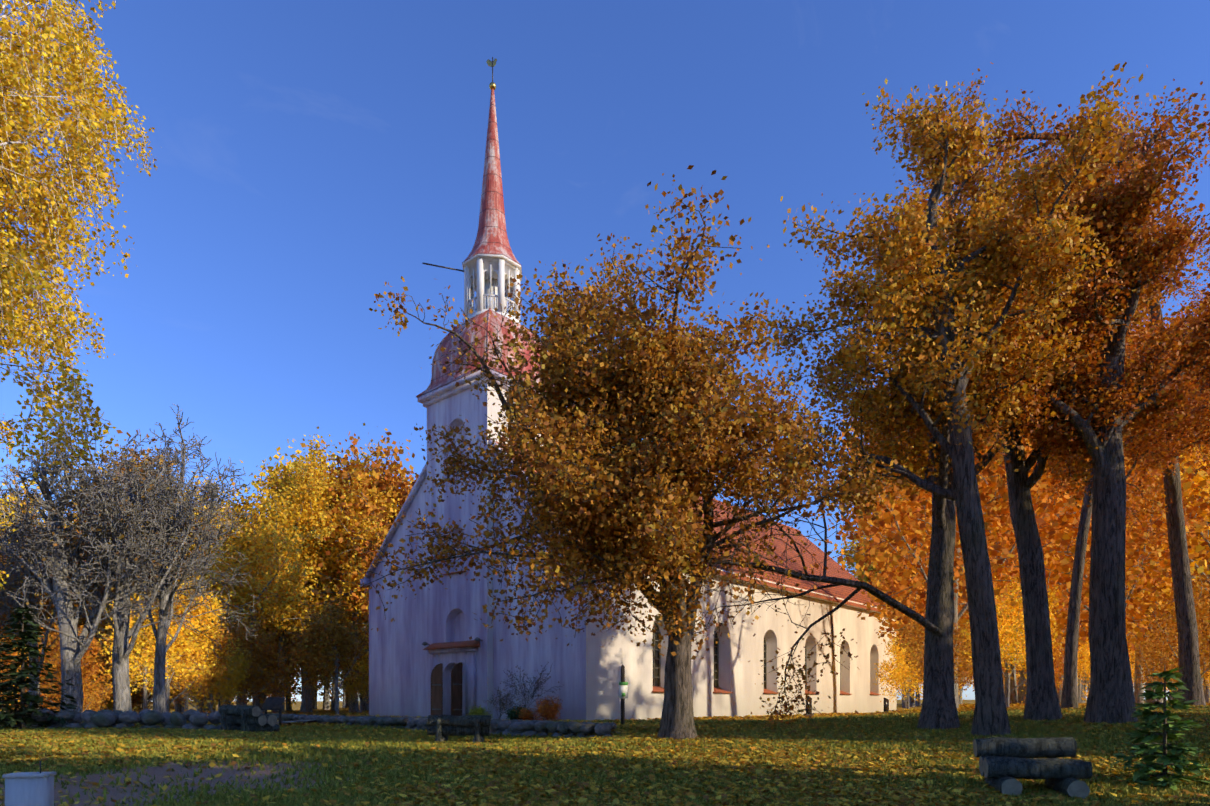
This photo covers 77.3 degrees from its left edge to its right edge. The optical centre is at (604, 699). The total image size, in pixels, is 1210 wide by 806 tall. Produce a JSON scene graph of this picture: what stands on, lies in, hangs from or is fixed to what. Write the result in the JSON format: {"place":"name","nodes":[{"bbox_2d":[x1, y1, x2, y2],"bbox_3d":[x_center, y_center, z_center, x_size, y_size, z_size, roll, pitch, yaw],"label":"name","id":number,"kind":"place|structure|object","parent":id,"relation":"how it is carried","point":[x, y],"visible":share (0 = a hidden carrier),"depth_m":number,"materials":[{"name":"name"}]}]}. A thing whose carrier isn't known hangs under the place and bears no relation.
{"place":"outdoors","nodes":[
{"label":"outdoors","id":0,"kind":"place"},
{"bbox_2d":[0,700,1167,805],"bbox_3d":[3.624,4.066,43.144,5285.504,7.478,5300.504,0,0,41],"label":"ground","id":1,"kind":"structure","parent":0,"point":[158,772],"depth_m":12.57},
{"bbox_2d":[0,632,52,707],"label":"undergrowth","id":2,"kind":"object","parent":1,"relation":"on","point":[12,654],"depth_m":38.51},
{"bbox_2d":[0,596,57,668],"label":"tree","id":3,"kind":"object","parent":1,"relation":"on","point":[41,614],"depth_m":55.99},
{"bbox_2d":[2,761,56,805],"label":"sundial","id":4,"kind":"object","parent":1,"relation":"on","point":[29,788],"visible":1,"depth_m":7.64,"materials":[{"name":"stone"}]},
{"bbox_2d":[0,473,67,640],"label":"tree","id":5,"kind":"object","parent":1,"relation":"on","point":[11,508],"depth_m":59.24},
{"bbox_2d":[0,603,81,728],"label":"spruce tree","id":6,"kind":"object","parent":1,"relation":"on","point":[20,682],"visible":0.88,"depth_m":24.43,"materials":[{"name":"green plant"}]},
{"bbox_2d":[0,521,112,654],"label":"tree","id":7,"kind":"object","parent":1,"relation":"on","point":[43,610],"depth_m":55.22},
{"bbox_2d":[0,464,112,708],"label":"bare tree","id":8,"kind":"object","parent":1,"relation":"on","point":[17,580],"visible":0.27,"depth_m":29.95,"materials":[{"name":"grey plant"}]},
{"bbox_2d":[4,617,111,709],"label":"tree","id":9,"kind":"object","parent":1,"relation":"on","point":[56,658],"depth_m":37.50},
{"bbox_2d":[43,665,113,712],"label":"undergrowth","id":10,"kind":"object","parent":1,"relation":"on","point":[90,702],"depth_m":39.10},
{"bbox_2d":[0,0,157,602],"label":"birch","id":11,"kind":"object","parent":1,"relation":"on","point":[25,187],"visible":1,"depth_m":12.80,"materials":[{"name":"yellow plant"}]},
{"bbox_2d":[0,420,165,723],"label":"bare tree","id":12,"kind":"object","parent":1,"relation":"on","point":[74,646],"visible":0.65,"depth_m":26.86,"materials":[{"name":"grey plant"}]},
{"bbox_2d":[52,623,142,710],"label":"undergrowth","id":13,"kind":"object","parent":1,"relation":"on","point":[107,657],"depth_m":46.77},
{"bbox_2d":[0,707,232,729],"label":"fieldstone wall","id":14,"kind":"structure","parent":1,"relation":"on","point":[147,718],"depth_m":24.42,"materials":[{"name":"stone"}]},
{"bbox_2d":[101,682,138,710],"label":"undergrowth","id":15,"kind":"object","parent":1,"relation":"on","point":[110,706],"depth_m":51.13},
{"bbox_2d":[6,430,249,637],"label":"tree","id":16,"kind":"object","parent":1,"relation":"on","point":[122,469],"depth_m":49.32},
{"bbox_2d":[8,387,250,711],"bbox_3d":[-17.807,-4.338,28.335,7.578,11.829,7.131,0,0,41],"label":"bare tree","id":17,"kind":"object","parent":1,"relation":"on","point":[122,646],"visible":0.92,"depth_m":27.20,"materials":[{"name":"grey plant"}]},
{"bbox_2d":[98,592,179,709],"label":"tree","id":18,"kind":"object","parent":1,"relation":"on","point":[131,676],"depth_m":40.30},
{"bbox_2d":[105,577,182,712],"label":"yellow tree","id":19,"kind":"object","parent":1,"relation":"on","point":[178,707],"depth_m":59.11,"materials":[{"name":"grey plant"}]},
{"bbox_2d":[112,665,177,713],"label":"tree","id":20,"kind":"object","parent":1,"relation":"on","point":[137,696],"depth_m":49.45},
{"bbox_2d":[74,404,259,712],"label":"bare tree","id":21,"kind":"object","parent":1,"relation":"on","point":[160,635],"visible":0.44,"depth_m":30.31,"materials":[{"name":"grey plant"}]},
{"bbox_2d":[107,568,232,715],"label":"tree","id":22,"kind":"object","parent":1,"relation":"on","point":[187,638],"depth_m":35.19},
{"bbox_2d":[151,669,215,713],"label":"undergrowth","id":23,"kind":"object","parent":1,"relation":"on","point":[177,699],"depth_m":46.56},
{"bbox_2d":[145,597,241,713],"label":"tree","id":24,"kind":"object","parent":1,"relation":"on","point":[205,682],"depth_m":37.50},
{"bbox_2d":[182,596,205,711],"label":"tree","id":25,"kind":"object","parent":1,"relation":"on","point":[202,703],"depth_m":58.59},
{"bbox_2d":[173,632,248,711],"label":"undergrowth","id":26,"kind":"object","parent":1,"relation":"on","point":[229,668],"depth_m":40.82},
{"bbox_2d":[194,596,234,711],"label":"undergrowth","id":27,"kind":"object","parent":1,"relation":"on","point":[219,625],"depth_m":42.32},
{"bbox_2d":[207,647,251,709],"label":"tree","id":28,"kind":"object","parent":1,"relation":"on","point":[236,678],"depth_m":42.38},
{"bbox_2d":[203,603,271,704],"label":"tree","id":29,"kind":"object","parent":1,"relation":"on","point":[232,629],"depth_m":45.42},
{"bbox_2d":[174,478,302,705],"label":"tree","id":30,"kind":"object","parent":1,"relation":"on","point":[246,490],"depth_m":55.41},
{"bbox_2d":[213,645,264,706],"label":"tree","id":31,"kind":"object","parent":1,"relation":"on","point":[256,682],"depth_m":43.99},
{"bbox_2d":[218,705,279,731],"bbox_3d":[-11.114,0.631,23.640,1.650,0.930,1.228,0,0,29],"label":"log pile","id":32,"kind":"object","parent":1,"relation":"on","point":[249,718],"visible":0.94,"depth_m":23.30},
{"bbox_2d":[224,621,298,705],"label":"tree","id":33,"kind":"object","parent":1,"relation":"on","point":[255,648],"depth_m":44.72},
{"bbox_2d":[176,470,358,705],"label":"yellow tree","id":34,"kind":"object","parent":1,"relation":"on","point":[265,586],"visible":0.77,"depth_m":46.89,"materials":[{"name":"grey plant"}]},
{"bbox_2d":[261,697,285,725],"bbox_3d":[-13.023,0.514,29.670,0.900,1.204,0.369,0,0,19],"label":"info board","id":35,"kind":"object","parent":1,"relation":"on","point":[273,703],"visible":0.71,"depth_m":29.62,"materials":[{"name":"grey wood"}]},
{"bbox_2d":[256,676,301,710],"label":"tree","id":36,"kind":"object","parent":1,"relation":"on","point":[294,702],"depth_m":102.00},
{"bbox_2d":[257,625,301,711],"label":"tree","id":37,"kind":"object","parent":1,"relation":"on","point":[286,653],"depth_m":65.08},
{"bbox_2d":[260,622,301,710],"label":"tree","id":38,"kind":"object","parent":1,"relation":"on","point":[295,685],"depth_m":64.26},
{"bbox_2d":[213,439,371,711],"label":"tree","id":39,"kind":"object","parent":1,"relation":"on","point":[284,467],"depth_m":55.82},
{"bbox_2d":[276,719,315,723],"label":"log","id":40,"kind":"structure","parent":1,"relation":"on","point":[301,720],"depth_m":31.18,"materials":[{"name":"grey wood"}]},
{"bbox_2d":[275,644,330,709],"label":"tree","id":41,"kind":"object","parent":1,"relation":"on","point":[326,704],"depth_m":66.91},
{"bbox_2d":[294,671,315,708],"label":"tree","id":42,"kind":"object","parent":1,"relation":"on","point":[313,701],"depth_m":74.29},
{"bbox_2d":[236,426,381,711],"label":"yellow tree","id":43,"kind":"object","parent":1,"relation":"on","point":[311,485],"visible":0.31,"depth_m":51.67,"materials":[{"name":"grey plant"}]},
{"bbox_2d":[268,595,367,710],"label":"tree","id":44,"kind":"object","parent":1,"relation":"on","point":[332,702],"depth_m":62.37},
{"bbox_2d":[282,595,368,713],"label":"tree","id":45,"kind":"object","parent":1,"relation":"on","point":[328,634],"depth_m":42.91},
{"bbox_2d":[316,669,347,698],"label":"tree","id":46,"kind":"object","parent":1,"relation":"on","point":[322,694],"depth_m":84.32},
{"bbox_2d":[313,669,359,708],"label":"tree","id":47,"kind":"object","parent":1,"relation":"on","point":[316,697],"depth_m":90.89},
{"bbox_2d":[338,671,345,707],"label":"tree","id":48,"kind":"object","parent":1,"relation":"on","point":[343,705],"depth_m":130.81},
{"bbox_2d":[286,442,399,711],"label":"yellow tree","id":49,"kind":"object","parent":1,"relation":"on","point":[354,705],"visible":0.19,"depth_m":52.07,"materials":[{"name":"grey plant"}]},
{"bbox_2d":[332,664,357,707],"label":"tree","id":50,"kind":"object","parent":1,"relation":"on","point":[346,703],"depth_m":90.42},
{"bbox_2d":[338,653,368,711],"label":"tree","id":51,"kind":"object","parent":1,"relation":"on","point":[364,667],"depth_m":52.55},
{"bbox_2d":[291,423,418,641],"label":"tree","id":52,"kind":"object","parent":1,"relation":"on","point":[402,495],"depth_m":53.05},
{"bbox_2d":[322,515,392,662],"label":"yellow tree","id":53,"kind":"object","parent":1,"relation":"on","point":[350,613],"depth_m":58.29,"materials":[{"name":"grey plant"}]},
{"bbox_2d":[362,470,411,709],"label":"tree","id":54,"kind":"object","parent":1,"relation":"on","point":[365,705],"depth_m":62.82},
{"bbox_2d":[200,712,619,737],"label":"terrace wall","id":55,"kind":"structure","parent":1,"relation":"on","point":[515,727],"depth_m":23.91,"materials":[{"name":"stone"}]},
{"bbox_2d":[427,715,490,742],"bbox_3d":[-4.074,0.858,21.221,1.752,0.882,1.225,0,0,-7],"label":"log bench","id":56,"kind":"object","parent":1,"relation":"on","point":[441,727],"visible":0.92,"depth_m":20.81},
{"bbox_2d":[468,705,492,717],"bbox_3d":[-5.450,0.753,32.715,1.204,1.099,1.382,0,0,-16],"label":"yellow plant","id":57,"kind":"object","parent":1,"relation":"on","point":[478,711],"visible":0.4,"depth_m":32.43,"materials":[{"name":"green plant"}]},
{"bbox_2d":[483,681,526,718],"bbox_3d":[-4.260,0.079,31.675,1.691,1.723,1.289,0,0,18],"label":"bare shrub","id":58,"kind":"object","parent":1,"relation":"on","point":[510,702],"visible":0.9,"depth_m":31.55,"materials":[{"name":"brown plant"}]},
{"bbox_2d":[505,704,530,719],"bbox_3d":[-3.418,0.638,30.166,1.120,0.992,1.114,0,0,-31],"label":"green shrub","id":59,"kind":"object","parent":1,"relation":"on","point":[511,714],"visible":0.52,"depth_m":29.98,"materials":[{"name":"green plant"}]},
{"bbox_2d":[502,662,559,709],"bbox_3d":[-2.984,-0.279,30.814,2.624,2.442,1.881,0,0,-17],"label":"bare shrub","id":60,"kind":"object","parent":1,"relation":"on","point":[531,687],"visible":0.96,"depth_m":30.83,"materials":[{"name":"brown plant"}]},
{"bbox_2d":[513,695,562,720],"bbox_3d":[-2.600,0.555,29.754,2.028,1.518,1.364,0,0,-12],"label":"barberry bush","id":61,"kind":"object","parent":1,"relation":"on","point":[546,710],"visible":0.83,"depth_m":29.74,"materials":[{"name":"orange plant"}]},
{"bbox_2d":[0,703,1209,805],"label":"leaf litter","id":62,"kind":"object","parent":1,"relation":"on","point":[820,790],"visible":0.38,"depth_m":13.44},
{"bbox_2d":[619,664,627,724],"bbox_3d":[0.595,-0.083,25.322,0.300,2.200,0.170,0,0,-16],"label":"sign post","id":63,"kind":"object","parent":1,"relation":"on","point":[623,690],"visible":0.94,"depth_m":25.27,"materials":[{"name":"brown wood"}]},
{"bbox_2d":[360,368,896,720],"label":"church","id":64,"kind":"structure","parent":1,"relation":"on","point":[427,656],"depth_m":36.53,"materials":[{"name":"paint"}]},
{"bbox_2d":[416,57,553,397],"bbox_3d":[-5.656,-23.044,36.837,5.271,16.777,5.750,0,0,41],"label":"church steeple","id":65,"kind":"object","parent":64,"relation":"attached to","point":[491,264],"depth_m":36.25,"materials":[{"name":"metal"}]},
{"bbox_2d":[367,165,904,739],"bbox_3d":[0.966,-5.000,17.933,11.472,12.631,10.144,0,0,41],"label":"tree","id":66,"kind":"object","parent":1,"relation":"on","point":[657,389],"visible":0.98,"depth_m":16.08,"materials":[{"name":"orange plant"}]},
{"bbox_2d":[287,136,1172,729],"bbox_3d":[4.781,-8.103,19.305,22.927,19.130,10.435,0,0,-29],"label":"park tree","id":67,"kind":"object","parent":1,"relation":"on","point":[939,702],"visible":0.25,"depth_m":21.03,"materials":[{"name":"orange plant"}]},
{"bbox_2d":[806,696,813,715],"bbox_3d":[11.244,0.372,41.715,0.300,1.170,0.660,0,0,38],"label":"headstone","id":68,"kind":"object","parent":1,"relation":"on","point":[810,707],"visible":0.43,"depth_m":41.61,"materials":[{"name":"black stone"}]},
{"bbox_2d":[831,525,906,707],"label":"tree","id":69,"kind":"object","parent":1,"relation":"on","point":[850,552],"depth_m":84.78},
{"bbox_2d":[884,698,888,712],"bbox_3d":[18.641,0.422,50.126,0.300,1.070,0.660,0,0,45],"label":"headstone","id":70,"kind":"object","parent":1,"relation":"on","point":[886,704],"visible":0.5,"depth_m":49.99,"materials":[{"name":"black stone"}]},
{"bbox_2d":[871,634,922,708],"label":"undergrowth","id":71,"kind":"object","parent":1,"relation":"on","point":[902,674],"depth_m":44.84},
{"bbox_2d":[899,666,913,706],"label":"tree","id":72,"kind":"object","parent":1,"relation":"on","point":[911,702],"depth_m":97.55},
{"bbox_2d":[857,538,967,703],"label":"tree","id":73,"kind":"object","parent":1,"relation":"on","point":[882,634],"depth_m":52.27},
{"bbox_2d":[915,674,922,705],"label":"tree","id":74,"kind":"object","parent":1,"relation":"on","point":[918,703],"depth_m":104.51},
{"bbox_2d":[894,613,972,692],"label":"tree","id":75,"kind":"object","parent":1,"relation":"on","point":[918,647],"depth_m":38.84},
{"bbox_2d":[916,641,973,700],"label":"undergrowth","id":76,"kind":"object","parent":1,"relation":"on","point":[960,684],"depth_m":44.34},
{"bbox_2d":[741,62,1150,737],"bbox_3d":[7.923,-7.378,20.143,7.847,17.228,9.120,0,0,-1],"label":"park tree","id":77,"kind":"object","parent":1,"relation":"on","point":[953,330],"visible":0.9,"depth_m":18.44,"materials":[{"name":"orange plant"}]},
{"bbox_2d":[831,427,1082,630],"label":"tree","id":78,"kind":"object","parent":1,"relation":"on","point":[902,514],"depth_m":40.88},
{"bbox_2d":[958,607,973,690],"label":"tree","id":79,"kind":"object","parent":1,"relation":"on","point":[969,664],"depth_m":41.90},
{"bbox_2d":[814,366,1131,707],"bbox_3d":[18.453,-9.232,38.527,14.832,20.120,14.112,0,0,17],"label":"tree","id":80,"kind":"object","parent":1,"relation":"on","point":[894,540],"depth_m":37.72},
{"bbox_2d":[870,424,1092,703],"bbox_3d":[24.090,-9.949,45.659,14.861,21.187,15.618,0,0,35],"label":"tree","id":81,"kind":"object","parent":1,"relation":"on","point":[1013,695],"depth_m":44.46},
{"bbox_2d":[837,407,1132,639],"bbox_3d":[19.550,-8.444,40.314,12.870,18.349,13.526,0,0,-37],"label":"tree","id":82,"kind":"object","parent":1,"relation":"on","point":[992,553],"depth_m":37.04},
{"bbox_2d":[973,647,1018,692],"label":"tree","id":83,"kind":"object","parent":1,"relation":"on","point":[1004,672],"depth_m":53.18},
{"bbox_2d":[836,62,1181,720],"bbox_3d":[12.716,-9.859,24.528,9.911,21.671,8.743,0,0,41],"label":"park tree","id":84,"kind":"object","parent":1,"relation":"on","point":[1042,701],"visible":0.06,"depth_m":23.83,"materials":[{"name":"brown plant"}]},
{"bbox_2d":[958,570,1064,706],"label":"tree","id":85,"kind":"object","parent":1,"relation":"on","point":[1017,641],"depth_m":35.81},
{"bbox_2d":[973,737,1092,799],"bbox_3d":[6.289,0.988,11.153,1.394,0.844,1.226,0,0,14],"label":"log bench","id":86,"kind":"object","parent":1,"relation":"on","point":[1005,763],"visible":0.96,"depth_m":10.95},
{"bbox_2d":[1000,630,1078,692],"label":"tree","id":87,"kind":"object","parent":1,"relation":"on","point":[1061,665],"depth_m":48.02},
{"bbox_2d":[958,504,1133,703],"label":"tree","id":88,"kind":"object","parent":1,"relation":"on","point":[1081,640],"depth_m":42.26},
{"bbox_2d":[908,78,1209,723],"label":"park tree","id":89,"kind":"object","parent":1,"relation":"on","point":[1111,698],"visible":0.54,"depth_m":20.95,"materials":[{"name":"orange plant"}]},
{"bbox_2d":[1078,669,1082,702],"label":"tree","id":90,"kind":"object","parent":1,"relation":"on","point":[1079,692],"visible":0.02,"depth_m":78.37,"materials":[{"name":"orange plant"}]},
{"bbox_2d":[1077,637,1089,703],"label":"tree","id":91,"kind":"object","parent":1,"relation":"on","point":[1085,659],"depth_m":57.35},
{"bbox_2d":[1081,677,1086,702],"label":"tree","id":92,"kind":"object","parent":1,"relation":"on","point":[1082,687],"depth_m":94.43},
{"bbox_2d":[995,427,1209,649],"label":"tree","id":93,"kind":"object","parent":1,"relation":"on","point":[1155,549],"depth_m":37.00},
{"bbox_2d":[1077,633,1134,691],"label":"tree","id":94,"kind":"object","parent":1,"relation":"on","point":[1127,645],"depth_m":58.46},
{"bbox_2d":[1052,595,1165,703],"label":"tree","id":95,"kind":"object","parent":1,"relation":"on","point":[1059,695],"depth_m":51.03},
{"bbox_2d":[1054,595,1173,644],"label":"tree","id":96,"kind":"object","parent":1,"relation":"on","point":[1138,621],"depth_m":47.78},
{"bbox_2d":[1026,145,1209,708],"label":"park tree","id":97,"kind":"object","parent":1,"relation":"on","point":[1164,452],"visible":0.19,"depth_m":30.66,"materials":[{"name":"orange plant"}]},
{"bbox_2d":[1052,570,1195,649],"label":"tree","id":98,"kind":"object","parent":1,"relation":"on","point":[1138,625],"depth_m":49.16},
{"bbox_2d":[1085,602,1162,702],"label":"tree","id":99,"kind":"object","parent":1,"relation":"on","point":[1158,700],"depth_m":49.71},
{"bbox_2d":[1047,100,1209,705],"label":"park tree","id":100,"kind":"object","parent":1,"relation":"on","point":[1188,649],"visible":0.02,"depth_m":31.07,"materials":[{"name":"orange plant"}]},
{"bbox_2d":[1128,643,1145,689],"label":"tree","id":101,"kind":"object","parent":1,"relation":"on","point":[1132,670],"depth_m":59.19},
{"bbox_2d":[1075,360,1209,620],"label":"tree","id":102,"kind":"object","parent":1,"relation":"on","point":[1198,477],"depth_m":38.33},
{"bbox_2d":[1127,616,1175,702],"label":"tree","id":103,"kind":"object","parent":1,"relation":"on","point":[1137,640],"depth_m":54.75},
{"bbox_2d":[1126,615,1177,703],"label":"tree","id":104,"kind":"object","parent":1,"relation":"on","point":[1137,691],"depth_m":55.03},
{"bbox_2d":[1126,614,1177,656],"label":"tree","id":105,"kind":"object","parent":1,"relation":"on","point":[1130,642],"depth_m":54.83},
{"bbox_2d":[1130,648,1177,691],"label":"tree","id":106,"kind":"object","parent":1,"relation":"on","point":[1162,677],"depth_m":57.32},
{"bbox_2d":[1108,664,1209,789],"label":"spruce","id":107,"kind":"object","parent":1,"relation":"on","point":[1148,756],"visible":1,"depth_m":11.63,"materials":[{"name":"green plant"}]},
{"bbox_2d":[1127,621,1201,701],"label":"tree","id":108,"kind":"object","parent":1,"relation":"on","point":[1150,649],"depth_m":39.96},
{"bbox_2d":[1125,472,1209,638],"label":"tree","id":109,"kind":"object","parent":1,"relation":"on","point":[1139,635],"depth_m":43.36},
{"bbox_2d":[1125,510,1209,622],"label":"tree","id":110,"kind":"object","parent":1,"relation":"on","point":[1204,557],"depth_m":42.11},
{"bbox_2d":[1129,201,1209,541],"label":"park tree","id":111,"kind":"object","parent":1,"relation":"on","point":[1186,285],"visible":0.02,"depth_m":39.70,"materials":[{"name":"orange plant"}]},
{"bbox_2d":[1134,537,1207,639],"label":"tree","id":112,"kind":"object","parent":1,"relation":"on","point":[1199,563],"depth_m":43.87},
{"bbox_2d":[1138,564,1209,682],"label":"tree","id":113,"kind":"object","parent":1,"relation":"on","point":[1202,622],"depth_m":37.93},
{"bbox_2d":[1149,122,1209,458],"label":"park tree","id":114,"kind":"object","parent":1,"relation":"on","point":[1202,408],"visible":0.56,"depth_m":27.97,"materials":[{"name":"orange plant"}]},
{"bbox_2d":[1200,662,1209,695],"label":"tree","id":115,"kind":"object","parent":1,"relation":"on","point":[1206,679],"depth_m":54.06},
{"bbox_2d":[1203,657,1209,702],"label":"tree","id":116,"kind":"object","parent":1,"relation":"on","point":[1207,696],"depth_m":83.53,"materials":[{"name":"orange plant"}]},
{"bbox_2d":[0,705,1209,805],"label":"grass","id":117,"kind":"structure","parent":0,"point":[312,751],"depth_m":14.07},
{"bbox_2d":[0,0,1209,701],"label":"sky","id":118,"kind":"structure","parent":0,"point":[312,155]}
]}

